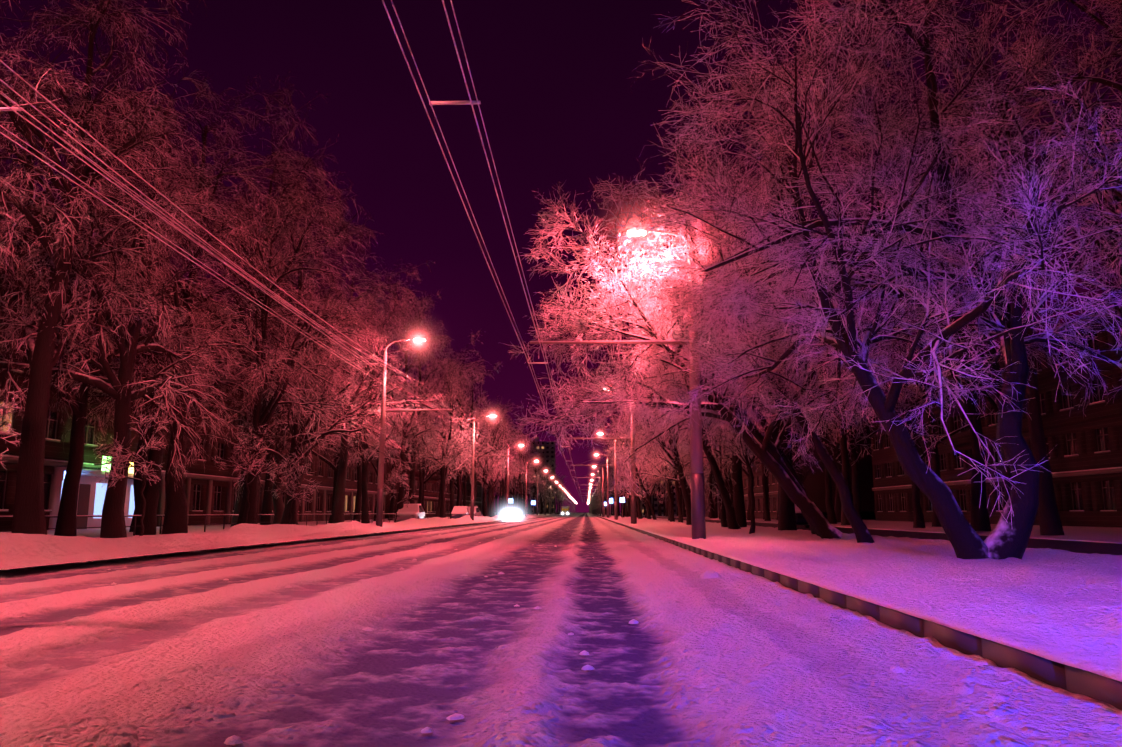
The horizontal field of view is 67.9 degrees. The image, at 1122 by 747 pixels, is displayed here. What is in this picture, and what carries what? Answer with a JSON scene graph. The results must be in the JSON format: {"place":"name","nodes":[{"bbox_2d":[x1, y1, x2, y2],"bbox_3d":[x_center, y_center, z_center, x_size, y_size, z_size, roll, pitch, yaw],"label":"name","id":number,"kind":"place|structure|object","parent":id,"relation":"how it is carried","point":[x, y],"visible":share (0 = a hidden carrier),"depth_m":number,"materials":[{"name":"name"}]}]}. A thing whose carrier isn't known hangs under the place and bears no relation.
{"place":"outdoors","nodes":[
{"label":"outdoors","id":0,"kind":"place"},
{"bbox_2d":[0,513,574,537],"bbox_3d":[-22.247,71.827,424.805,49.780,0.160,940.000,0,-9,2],"label":"pavement","id":1,"kind":"structure","parent":0,"point":[96,532],"depth_m":43.19,"materials":[{"name":"white snow"}]},
{"bbox_2d":[0,385,22,469],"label":"sapling","id":2,"kind":"object","parent":1,"relation":"on","point":[3,412],"visible":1,"depth_m":16.34,"materials":[{"name":"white plant"}]},
{"bbox_2d":[0,0,114,247],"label":"tree","id":3,"kind":"object","parent":1,"relation":"on","point":[33,104],"visible":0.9,"depth_m":15.17,"materials":[{"name":"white plant"}]},
{"bbox_2d":[0,73,147,387],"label":"tree","id":4,"kind":"object","parent":1,"relation":"on","point":[10,279],"visible":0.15,"depth_m":28.49,"materials":[{"name":"white plant"}]},
{"bbox_2d":[48,456,134,529],"bbox_3d":[-24.805,6.784,46.511,1.460,3.950,9.500,0,-9,2],"label":"shop front","id":5,"kind":"object","parent":1,"relation":"on","point":[91,495],"visible":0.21,"depth_m":44.41,"materials":[{"name":"white glass"}]},
{"bbox_2d":[0,0,224,534],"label":"tree","id":6,"kind":"object","parent":1,"relation":"on","point":[43,355],"visible":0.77,"depth_m":22.95,"materials":[{"name":"brown plant"}]},
{"bbox_2d":[93,411,172,535],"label":"sapling","id":7,"kind":"object","parent":1,"relation":"on","point":[116,459],"visible":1,"depth_m":22.58,"materials":[{"name":"brown plant"}]},
{"bbox_2d":[0,55,273,537],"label":"tree","id":8,"kind":"object","parent":1,"relation":"on","point":[113,524],"visible":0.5,"depth_m":24.81,"materials":[{"name":"brown plant"}]},
{"bbox_2d":[0,74,277,535],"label":"tree","id":9,"kind":"object","parent":1,"relation":"on","point":[66,523],"visible":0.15,"depth_m":26.86,"materials":[{"name":"white plant"}]},
{"bbox_2d":[6,144,278,534],"bbox_3d":[-17.023,-1.918,33.980,9.410,16.923,10.567,-9,-13,44],"label":"tree","id":10,"kind":"object","parent":1,"relation":"on","point":[151,493],"visible":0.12,"depth_m":33.11,"materials":[{"name":"brown plant"}]},
{"bbox_2d":[55,145,254,531],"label":"tree","id":11,"kind":"object","parent":1,"relation":"on","point":[137,486],"visible":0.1,"depth_m":38.52,"materials":[{"name":"brown plant"}]},
{"bbox_2d":[0,72,342,533],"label":"tree","id":12,"kind":"object","parent":1,"relation":"on","point":[176,518],"visible":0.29,"depth_m":29.97,"materials":[{"name":"brown plant"}]},
{"bbox_2d":[0,513,449,535],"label":"railing","id":13,"kind":"object","parent":1,"relation":"on","point":[161,516],"visible":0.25,"depth_m":37.86,"materials":[{"name":"grey metal"}]},
{"bbox_2d":[167,240,326,526],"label":"tree","id":14,"kind":"object","parent":1,"relation":"on","point":[237,507],"visible":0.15,"depth_m":50.34,"materials":[{"name":"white plant"}]},
{"bbox_2d":[211,424,283,522],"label":"sapling","id":15,"kind":"object","parent":1,"relation":"on","point":[249,452],"visible":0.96,"depth_m":29.29,"materials":[{"name":"brown plant"}]},
{"bbox_2d":[137,70,374,524],"bbox_3d":[-13.026,-2.936,36.201,11.787,19.650,9.021,-5,-11,29],"label":"tree","id":16,"kind":"object","parent":1,"relation":"on","point":[283,358],"visible":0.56,"depth_m":35.01,"materials":[{"name":"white plant"}]},
{"bbox_2d":[153,166,374,523],"bbox_3d":[-11.868,-1.211,32.472,8.764,14.971,8.368,3,-10,-15],"label":"tree","id":17,"kind":"object","parent":1,"relation":"on","point":[259,416],"visible":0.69,"depth_m":32.70,"materials":[{"name":"white plant"}]},
{"bbox_2d":[209,186,339,524],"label":"yard tree","id":18,"kind":"object","parent":1,"relation":"on","point":[267,503],"visible":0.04,"depth_m":56.15,"materials":[{"name":"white plant"}]},
{"bbox_2d":[0,513,556,560],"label":"verge","id":19,"kind":"structure","parent":1,"relation":"on","point":[17,546],"depth_m":21.25,"materials":[{"name":"white snow"}]},
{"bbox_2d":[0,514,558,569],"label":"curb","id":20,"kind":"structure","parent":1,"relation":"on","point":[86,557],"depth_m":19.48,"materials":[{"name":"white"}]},
{"bbox_2d":[200,173,385,523],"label":"tree","id":21,"kind":"object","parent":1,"relation":"on","point":[298,284],"visible":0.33,"depth_m":41.65,"materials":[{"name":"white plant"}]},
{"bbox_2d":[265,442,322,523],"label":"sapling","id":22,"kind":"object","parent":1,"relation":"on","point":[289,474],"visible":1,"depth_m":33.59,"materials":[{"name":"white plant"}]},
{"bbox_2d":[218,257,370,523],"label":"tree","id":23,"kind":"object","parent":1,"relation":"on","point":[278,504],"visible":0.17,"depth_m":44.26,"materials":[{"name":"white plant"}]},
{"bbox_2d":[196,243,400,524],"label":"tree","id":24,"kind":"object","parent":1,"relation":"on","point":[317,438],"visible":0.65,"depth_m":38.27,"materials":[{"name":"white plant"}]},
{"bbox_2d":[273,289,392,522],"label":"yard tree","id":25,"kind":"object","parent":1,"relation":"on","point":[334,467],"visible":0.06,"depth_m":67.49,"materials":[{"name":"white plant"}]},
{"bbox_2d":[250,238,449,522],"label":"tree","id":26,"kind":"object","parent":1,"relation":"on","point":[338,512],"visible":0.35,"depth_m":48.32,"materials":[{"name":"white plant"}]},
{"bbox_2d":[288,278,423,523],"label":"tree","id":27,"kind":"object","parent":1,"relation":"on","point":[366,460],"visible":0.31,"depth_m":55.57,"materials":[{"name":"brown plant"}]},
{"bbox_2d":[349,350,407,520],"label":"yard tree","id":28,"kind":"object","parent":1,"relation":"on","point":[376,471],"visible":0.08,"depth_m":85.37,"materials":[{"name":"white plant"}]},
{"bbox_2d":[347,325,411,521],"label":"yard tree","id":29,"kind":"object","parent":1,"relation":"on","point":[358,497],"visible":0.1,"depth_m":77.06,"materials":[{"name":"brown plant"}]},
{"bbox_2d":[360,361,417,519],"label":"yard tree","id":30,"kind":"object","parent":1,"relation":"on","point":[391,509],"visible":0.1,"depth_m":94.30,"materials":[{"name":"brown plant"}]},
{"bbox_2d":[384,467,412,521],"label":"sapling","id":31,"kind":"object","parent":1,"relation":"on","point":[395,484],"visible":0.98,"depth_m":51.80,"materials":[{"name":"white plant"}]},
{"bbox_2d":[353,286,451,510],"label":"tree","id":32,"kind":"object","parent":1,"relation":"on","point":[403,457],"visible":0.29,"depth_m":62.29,"materials":[{"name":"brown plant"}]},
{"bbox_2d":[350,289,465,503],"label":"tree","id":33,"kind":"object","parent":1,"relation":"on","point":[411,453],"visible":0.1,"depth_m":69.02,"materials":[{"name":"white plant"}]},
{"bbox_2d":[394,504,424,521],"bbox_3d":[-11.148,10.398,61.666,1.804,1.512,4.432,0,-9,2],"label":"parked car","id":34,"kind":"object","parent":1,"relation":"on","point":[411,511],"visible":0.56,"depth_m":60.67,"materials":[{"name":"grey paint"}]},
{"bbox_2d":[394,368,447,505],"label":"yard tree","id":35,"kind":"object","parent":1,"relation":"on","point":[420,484],"visible":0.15,"depth_m":102.92,"materials":[{"name":"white plant"}]},
{"bbox_2d":[393,364,460,517],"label":"yard tree","id":36,"kind":"object","parent":1,"relation":"on","point":[424,477],"visible":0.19,"depth_m":112.54,"materials":[{"name":"white plant"}]},
{"bbox_2d":[411,369,482,516],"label":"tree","id":37,"kind":"object","parent":1,"relation":"on","point":[450,472],"visible":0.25,"depth_m":82.34,"materials":[{"name":"white plant"}]},
{"bbox_2d":[418,338,488,517],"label":"tree","id":38,"kind":"object","parent":1,"relation":"on","point":[446,459],"visible":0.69,"depth_m":75.50,"materials":[{"name":"brown plant"}]},
{"bbox_2d":[429,385,488,505],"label":"yard tree","id":39,"kind":"object","parent":1,"relation":"on","point":[458,489],"visible":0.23,"depth_m":139.69,"materials":[{"name":"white plant"}]},
{"bbox_2d":[432,329,486,518],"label":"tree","id":40,"kind":"object","parent":1,"relation":"on","point":[452,497],"visible":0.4,"depth_m":89.82,"materials":[{"name":"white plant"}]},
{"bbox_2d":[453,405,501,492],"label":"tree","id":41,"kind":"object","parent":1,"relation":"on","point":[481,439],"visible":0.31,"depth_m":104.85,"materials":[{"name":"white plant"}]},
{"bbox_2d":[446,361,513,506],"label":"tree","id":42,"kind":"object","parent":1,"relation":"on","point":[479,436],"visible":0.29,"depth_m":97.63,"materials":[{"name":"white plant"}]},
{"bbox_2d":[451,386,520,515],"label":"tree","id":43,"kind":"object","parent":1,"relation":"on","point":[489,490],"visible":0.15,"depth_m":122.89,"materials":[{"name":"white plant"}]},
{"bbox_2d":[463,403,511,515],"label":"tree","id":44,"kind":"object","parent":1,"relation":"on","point":[485,472],"visible":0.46,"depth_m":111.28,"materials":[{"name":"white plant"}]},
{"bbox_2d":[475,404,511,516],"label":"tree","id":45,"kind":"object","parent":1,"relation":"on","point":[495,421],"visible":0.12,"depth_m":119.35,"materials":[{"name":"white plant"}]},
{"bbox_2d":[483,397,519,515],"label":"tree","id":46,"kind":"object","parent":1,"relation":"on","point":[503,494],"visible":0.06,"depth_m":130.70,"materials":[{"name":"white plant"}]},
{"bbox_2d":[497,424,540,514],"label":"tree","id":47,"kind":"object","parent":1,"relation":"on","point":[518,484],"visible":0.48,"depth_m":165.05,"materials":[{"name":"white plant"}]},
{"bbox_2d":[530,437,554,513],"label":"tower block","id":48,"kind":"structure","parent":1,"relation":"on","point":[548,453],"depth_m":519.01,"materials":[{"name":"grey concrete"}]},
{"bbox_2d":[0,0,582,502],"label":"overhead wires","id":49,"kind":"object","parent":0,"point":[16,110],"visible":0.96,"depth_m":14.21,"materials":[{"name":"white"}]},
{"bbox_2d":[376,335,451,526],"bbox_3d":[-7.532,3.042,43.069,3.773,10.200,0.345,0,-9,2],"label":"lamp post","id":50,"kind":"object","parent":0,"point":[379,508],"visible":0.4,"depth_m":43.09,"materials":[{"name":"grey metal"}]},
{"bbox_2d":[0,512,1121,746],"label":"ground","id":51,"kind":"structure","parent":0,"point":[218,648],"depth_m":5.89,"materials":[{"name":"white snow"}]},
{"bbox_2d":[0,182,387,531],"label":"brick flats","id":52,"kind":"structure","parent":51,"relation":"on","point":[210,490],"depth_m":57.42,"materials":[{"name":"black"}]},
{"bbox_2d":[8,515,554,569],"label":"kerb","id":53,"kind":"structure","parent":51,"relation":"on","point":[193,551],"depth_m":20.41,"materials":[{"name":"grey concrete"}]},
{"bbox_2d":[108,526,674,744],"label":"snow clumps","id":54,"kind":"object","parent":51,"relation":"on","point":[233,740],"depth_m":6.03,"materials":[{"name":"white snow"}]},
{"bbox_2d":[385,421,481,517],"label":"brick flats","id":55,"kind":"structure","parent":51,"relation":"on","point":[431,491],"depth_m":142.91,"materials":[{"name":"black brick"}]},
{"bbox_2d":[470,413,511,520],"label":"lamp post","id":56,"kind":"object","parent":51,"relation":"on","point":[472,483],"visible":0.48,"depth_m":77.56,"materials":[{"name":"grey metal"}]},
{"bbox_2d":[570,432,617,519],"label":"lamp post","id":57,"kind":"object","parent":51,"relation":"on","point":[615,497],"visible":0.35,"depth_m":95.08,"materials":[{"name":"grey metal"}]},
{"bbox_2d":[530,225,705,538],"bbox_3d":[1.716,0.240,26.272,5.419,10.200,0.437,0,-9,2],"label":"lamp post","id":58,"kind":"object","parent":51,"relation":"on","point":[698,523],"visible":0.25,"depth_m":25.85,"materials":[{"name":"grey metal"}]},
{"bbox_2d":[601,418,666,519],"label":"tree","id":59,"kind":"object","parent":51,"relation":"on","point":[644,489],"visible":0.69,"depth_m":91.16,"materials":[{"name":"white plant"}]},
{"bbox_2d":[621,466,687,513],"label":"slab block","id":60,"kind":"structure","parent":51,"relation":"on","point":[656,505],"depth_m":413.93,"materials":[{"name":"grey concrete"}]},
{"bbox_2d":[631,316,740,528],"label":"tree","id":61,"kind":"object","parent":51,"relation":"on","point":[732,522],"visible":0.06,"depth_m":40.52,"materials":[{"name":"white plant"}]},
{"bbox_2d":[583,158,849,535],"bbox_3d":[5.297,-0.674,30.288,9.401,13.486,7.490,7,-12,-37],"label":"leaning tree","id":62,"kind":"object","parent":51,"relation":"on","point":[759,436],"visible":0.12,"depth_m":29.05,"materials":[{"name":"brown plant"}]},
{"bbox_2d":[503,158,937,538],"bbox_3d":[4.426,-0.713,26.583,13.228,12.415,9.298,0,-9,2],"label":"leaning tree","id":63,"kind":"object","parent":51,"relation":"on","point":[811,511],"visible":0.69,"depth_m":27.02,"materials":[{"name":"white plant"}]},
{"bbox_2d":[614,203,892,533],"bbox_3d":[6.980,-0.341,31.773,9.932,13.103,7.165,0,-9,2],"label":"leaning tree","id":64,"kind":"object","parent":51,"relation":"on","point":[773,439],"visible":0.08,"depth_m":31.17,"materials":[{"name":"white plant"}]},
{"bbox_2d":[689,390,875,519],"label":"flats","id":65,"kind":"structure","parent":51,"relation":"on","point":[814,484],"depth_m":102.71,"materials":[{"name":"brick"}]},
{"bbox_2d":[594,515,1121,709],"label":"kerb","id":66,"kind":"structure","parent":51,"relation":"on","point":[1074,680],"depth_m":5.97,"materials":[{"name":"grey concrete"}]},
{"bbox_2d":[592,514,1121,681],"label":"snow lip","id":67,"kind":"object","parent":66,"relation":"on","point":[1101,666],"visible":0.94,"depth_m":5.96,"materials":[{"name":"white snow"}]},
{"bbox_2d":[603,519,1116,729],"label":"snow clumps","id":68,"kind":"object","parent":51,"relation":"on","point":[993,714],"depth_m":5.53,"materials":[{"name":"white snow"}]},
{"bbox_2d":[608,0,1121,559],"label":"forked tree","id":69,"kind":"object","parent":51,"relation":"on","point":[982,266],"visible":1,"depth_m":15.55,"materials":[{"name":"brown plant"}]},
{"bbox_2d":[865,301,1121,527],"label":"flats","id":70,"kind":"structure","parent":51,"relation":"on","point":[1085,456],"depth_m":54.82,"materials":[{"name":"brick"}]},
{"bbox_2d":[0,0,1121,511],"label":"sky","id":71,"kind":"structure","parent":0,"point":[555,93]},
{"bbox_2d":[589,513,629,517],"bbox_3d":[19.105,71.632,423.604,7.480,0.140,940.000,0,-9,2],"label":"verge","id":72,"kind":"structure","parent":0,"point":[612,516],"depth_m":183.36,"materials":[{"name":"white snow"}]},
{"bbox_2d":[564,386,636,523],"bbox_3d":[2.746,5.996,60.780,5.419,10.200,0.437,0,-9,2],"label":"lamp post","id":73,"kind":"object","parent":72,"relation":"on","point":[633,509],"visible":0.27,"depth_m":60.33,"materials":[{"name":"grey metal"}]},
{"bbox_2d":[609,414,651,518],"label":"tree","id":74,"kind":"object","parent":72,"relation":"on","point":[639,508],"visible":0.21,"depth_m":106.38,"materials":[{"name":"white plant"}]},
{"bbox_2d":[595,414,672,518],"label":"tree","id":75,"kind":"object","parent":72,"relation":"on","point":[646,505],"visible":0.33,"depth_m":98.65,"materials":[{"name":"white plant"}]},
{"bbox_2d":[615,373,690,499],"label":"tree","id":76,"kind":"object","parent":72,"relation":"on","point":[663,456],"visible":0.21,"depth_m":61.13,"materials":[{"name":"white plant"}]},
{"bbox_2d":[626,414,687,520],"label":"tree","id":77,"kind":"object","parent":72,"relation":"on","point":[659,473],"visible":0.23,"depth_m":83.04,"materials":[{"name":"white plant"}]},
{"bbox_2d":[636,406,690,521],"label":"tree","id":78,"kind":"object","parent":72,"relation":"on","point":[668,485],"visible":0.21,"depth_m":74.19,"materials":[{"name":"brown plant"}]},
{"bbox_2d":[652,380,706,522],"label":"tree","id":79,"kind":"object","parent":72,"relation":"on","point":[680,516],"visible":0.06,"depth_m":67.89,"materials":[{"name":"brown plant"}]},
{"bbox_2d":[678,152,768,526],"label":"tall tree","id":80,"kind":"object","parent":72,"relation":"on","point":[738,502],"visible":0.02,"depth_m":46.33,"materials":[{"name":"brown plant"}]},
{"bbox_2d":[702,383,781,533],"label":"thin tree","id":81,"kind":"object","parent":72,"relation":"on","point":[745,461],"visible":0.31,"depth_m":33.75,"materials":[{"name":"brown plant"}]},
{"bbox_2d":[713,63,842,530],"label":"tall tree","id":82,"kind":"object","parent":72,"relation":"on","point":[786,516],"visible":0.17,"depth_m":39.64,"materials":[{"name":"brown plant"}]},
{"bbox_2d":[607,323,708,524],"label":"tree","id":83,"kind":"object","parent":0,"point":[685,492],"visible":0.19,"depth_m":54.53,"materials":[{"name":"brown plant"}]},
{"bbox_2d":[621,310,745,526],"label":"tree","id":84,"kind":"object","parent":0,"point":[723,520],"visible":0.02,"depth_m":46.41,"materials":[{"name":"brown plant"}]},
{"bbox_2d":[608,517,1121,661],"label":"verge","id":85,"kind":"structure","parent":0,"point":[1069,599],"depth_m":10.68,"materials":[{"name":"white snow"}]},
{"bbox_2d":[613,115,874,542],"bbox_3d":[5.182,-1.051,23.825,6.503,11.894,7.089,-3,-10,18],"label":"leaning tree","id":86,"kind":"object","parent":85,"relation":"on","point":[860,529],"visible":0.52,"depth_m":23.29,"materials":[{"name":"white plant"}]},
{"bbox_2d":[620,513,1121,543],"bbox_3d":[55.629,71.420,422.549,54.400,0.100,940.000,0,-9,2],"label":"yard","id":87,"kind":"structure","parent":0,"point":[1096,534],"depth_m":40.80,"materials":[{"name":"white snow"}]},
{"bbox_2d":[704,418,726,517],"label":"yard tree","id":88,"kind":"object","parent":87,"relation":"on","point":[712,511],"depth_m":122.25,"materials":[{"name":"brown plant"}]},
{"bbox_2d":[705,417,731,519],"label":"yard tree","id":89,"kind":"object","parent":87,"relation":"on","point":[720,459],"visible":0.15,"depth_m":105.31,"materials":[{"name":"brown plant"}]},
{"bbox_2d":[684,400,773,519],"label":"yard tree","id":90,"kind":"object","parent":87,"relation":"on","point":[746,470],"visible":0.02,"depth_m":93.76,"materials":[{"name":"brown plant"}]},
{"bbox_2d":[743,389,792,520],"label":"yard tree","id":91,"kind":"object","parent":87,"relation":"on","point":[766,510],"visible":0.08,"depth_m":86.42,"materials":[{"name":"brown plant"}]},
{"bbox_2d":[727,340,847,465],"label":"yard tree","id":92,"kind":"object","parent":87,"relation":"on","point":[800,455],"visible":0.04,"depth_m":75.17,"materials":[{"name":"brown plant"}]},
{"bbox_2d":[754,378,839,483],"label":"yard tree","id":93,"kind":"object","parent":87,"relation":"on","point":[798,469],"visible":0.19,"depth_m":84.88,"materials":[{"name":"brown plant"}]},
{"bbox_2d":[789,294,857,521],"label":"yard tree","id":94,"kind":"object","parent":87,"relation":"on","point":[838,504],"visible":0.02,"depth_m":74.69,"materials":[{"name":"brown plant"}]},
{"bbox_2d":[759,279,902,518],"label":"yard tree","id":95,"kind":"object","parent":87,"relation":"on","point":[857,501],"visible":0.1,"depth_m":63.67,"materials":[{"name":"brown plant"}]},
{"bbox_2d":[789,349,882,523],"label":"yard tree","id":96,"kind":"object","parent":87,"relation":"on","point":[831,517],"visible":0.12,"depth_m":64.27,"materials":[{"name":"brown plant"}]},
{"bbox_2d":[791,244,885,525],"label":"yard tree","id":97,"kind":"object","parent":87,"relation":"on","point":[845,463],"visible":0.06,"depth_m":57.72,"materials":[{"name":"brown plant"}]},
{"bbox_2d":[856,245,976,526],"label":"yard tree","id":98,"kind":"object","parent":87,"relation":"on","point":[936,471],"visible":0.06,"depth_m":52.25,"materials":[{"name":"brown plant"}]},
{"bbox_2d":[847,282,1023,527],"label":"yard tree","id":99,"kind":"object","parent":87,"relation":"on","point":[918,521],"visible":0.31,"depth_m":47.20,"materials":[{"name":"brown plant"}]},
{"bbox_2d":[853,61,1029,530],"bbox_3d":[19.132,-4.107,40.999,8.793,23.360,8.425,-5,-11,26],"label":"yard tree","id":100,"kind":"object","parent":87,"relation":"on","point":[979,519],"visible":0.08,"depth_m":40.16,"materials":[{"name":"brown plant"}]},
{"bbox_2d":[890,112,1064,508],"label":"yard tree","id":101,"kind":"object","parent":87,"relation":"on","point":[991,401],"visible":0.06,"depth_m":42.53,"materials":[{"name":"brown plant"}]},
{"bbox_2d":[918,0,1121,535],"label":"yard tree","id":102,"kind":"object","parent":87,"relation":"on","point":[1050,523],"visible":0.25,"depth_m":33.10,"materials":[{"name":"brown plant"}]},
{"bbox_2d":[966,0,1121,290],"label":"tall tree","id":103,"kind":"object","parent":87,"relation":"on","point":[1110,198],"visible":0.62,"depth_m":26.31,"materials":[{"name":"brown plant"}]},
{"bbox_2d":[974,0,1121,314],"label":"yard tree","id":104,"kind":"object","parent":87,"relation":"on","point":[1101,99],"visible":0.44,"depth_m":27.38,"materials":[{"name":"brown plant"}]},
{"bbox_2d":[1000,21,1121,400],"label":"yard tree","id":105,"kind":"object","parent":87,"relation":"on","point":[1118,309],"visible":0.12,"depth_m":34.74,"materials":[{"name":"brown plant"}]},
{"bbox_2d":[620,514,1121,554],"bbox_3d":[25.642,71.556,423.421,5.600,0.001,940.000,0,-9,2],"label":"service path","id":106,"kind":"structure","parent":0,"point":[1093,547],"depth_m":26.54,"materials":[{"name":"white snow"}]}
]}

